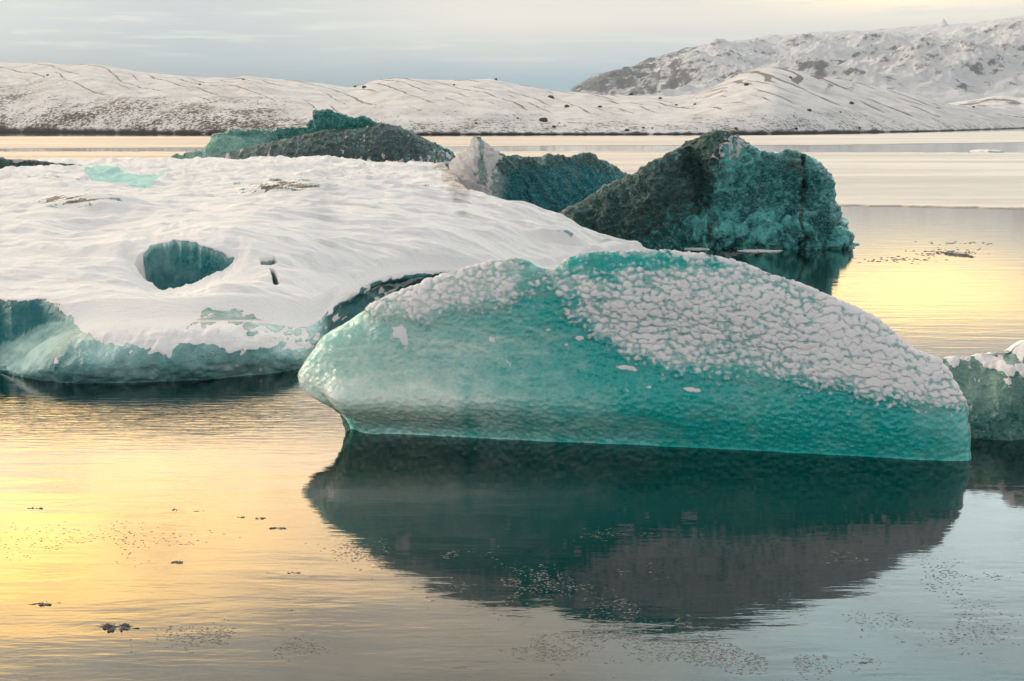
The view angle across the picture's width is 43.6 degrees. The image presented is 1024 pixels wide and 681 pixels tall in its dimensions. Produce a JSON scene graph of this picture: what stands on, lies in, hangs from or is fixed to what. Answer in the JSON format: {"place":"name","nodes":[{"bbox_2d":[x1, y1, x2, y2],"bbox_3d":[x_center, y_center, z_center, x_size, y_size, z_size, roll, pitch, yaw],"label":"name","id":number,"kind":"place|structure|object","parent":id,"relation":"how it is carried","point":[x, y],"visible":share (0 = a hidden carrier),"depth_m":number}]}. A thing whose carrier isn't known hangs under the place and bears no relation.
{"place":"outdoors","nodes":[
{"label":"outdoors","id":0,"kind":"place"},
{"bbox_2d":[0,128,1023,680],"bbox_3d":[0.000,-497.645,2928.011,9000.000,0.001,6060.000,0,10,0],"label":"lake water","id":1,"kind":"structure","parent":0,"point":[746,532],"depth_m":9.44},
{"bbox_2d":[0,157,82,168],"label":"ice ridge","id":2,"kind":"structure","parent":1,"relation":"on","point":[4,162],"depth_m":50.23},
{"bbox_2d":[32,601,58,605],"bbox_3d":[-2.947,1.660,8.075,0.203,0.017,0.097,-4,10,-22],"label":"slush raft","id":3,"kind":"object","parent":1,"relation":"on","point":[43,604],"visible":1,"depth_m":8.07},
{"bbox_2d":[96,622,137,631],"bbox_3d":[-2.380,1.716,7.719,0.263,0.026,0.180,-4,10,-20],"label":"slush raft","id":4,"kind":"object","parent":1,"relation":"on","point":[120,626],"visible":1,"depth_m":7.70},
{"bbox_2d":[171,109,454,168],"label":"iceberg","id":5,"kind":"object","parent":1,"relation":"on","point":[329,132],"visible":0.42,"depth_m":67.74},
{"bbox_2d":[0,155,650,383],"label":"ice floe","id":6,"kind":"object","parent":1,"relation":"on","point":[125,270],"visible":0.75,"depth_m":20.08},
{"bbox_2d":[0,151,1023,208],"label":"thin ice","id":7,"kind":"structure","parent":1,"relation":"on","point":[953,180],"depth_m":76.11},
{"bbox_2d":[0,131,1023,148],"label":"thin ice","id":8,"kind":"structure","parent":1,"relation":"on","point":[26,142],"depth_m":205.11},
{"bbox_2d":[449,136,626,207],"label":"iceberg","id":9,"kind":"object","parent":1,"relation":"on","point":[547,180],"visible":0.45,"depth_m":45.67},
{"bbox_2d":[298,249,970,460],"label":"iceberg","id":10,"kind":"object","parent":1,"relation":"on","point":[668,348],"visible":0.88,"depth_m":11.74},
{"bbox_2d":[685,247,709,249],"bbox_3d":[4.393,-2.185,30.547,0.634,0.062,0.384,0,10,0],"label":"ice sliver","id":11,"kind":"object","parent":1,"relation":"on","point":[699,248],"visible":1,"depth_m":30.46},
{"bbox_2d":[560,129,859,249],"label":"iceberg","id":12,"kind":"object","parent":1,"relation":"on","point":[719,189],"visible":0.61,"depth_m":30.92},
{"bbox_2d":[737,249,782,251],"bbox_3d":[5.835,-2.108,30.096,1.062,0.062,0.518,2,10,10],"label":"ice sliver","id":13,"kind":"object","parent":1,"relation":"on","point":[753,250],"visible":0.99,"depth_m":29.98},
{"bbox_2d":[944,252,973,257],"bbox_3d":[10.169,-1.962,29.223,0.616,0.028,1.536,0,10,0],"label":"slush raft","id":14,"kind":"object","parent":1,"relation":"on","point":[956,254],"visible":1,"depth_m":29.07},
{"bbox_2d":[942,340,1023,440],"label":"iceberg","id":15,"kind":"object","parent":1,"relation":"on","point":[991,385],"visible":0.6,"depth_m":12.45},
{"bbox_2d":[970,149,1004,151],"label":"ice floe","id":16,"kind":"object","parent":1,"relation":"on","point":[984,150],"visible":0.94,"depth_m":128.31},
{"bbox_2d":[0,62,1023,134],"bbox_3d":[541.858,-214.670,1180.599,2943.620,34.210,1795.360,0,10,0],"label":"moraine hills","id":17,"kind":"structure","parent":0,"point":[81,98],"depth_m":362.76},
{"bbox_2d":[0,241,1023,680],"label":"frazil ice","id":18,"kind":"structure","parent":0,"point":[518,581],"depth_m":7.62},
{"bbox_2d":[0,0,1023,91],"label":"sky","id":19,"kind":"structure","parent":0,"point":[554,45]},
{"bbox_2d":[569,16,1023,103],"bbox_3d":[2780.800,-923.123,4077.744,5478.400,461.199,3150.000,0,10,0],"label":"mountain","id":20,"kind":"structure","parent":0,"point":[941,60],"depth_m":3084.99},
{"bbox_2d":[949,96,1023,108],"bbox_3d":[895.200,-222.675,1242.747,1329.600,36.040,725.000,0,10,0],"label":"ridge","id":21,"kind":"structure","parent":0,"point":[1003,102],"depth_m":1096.61}
]}

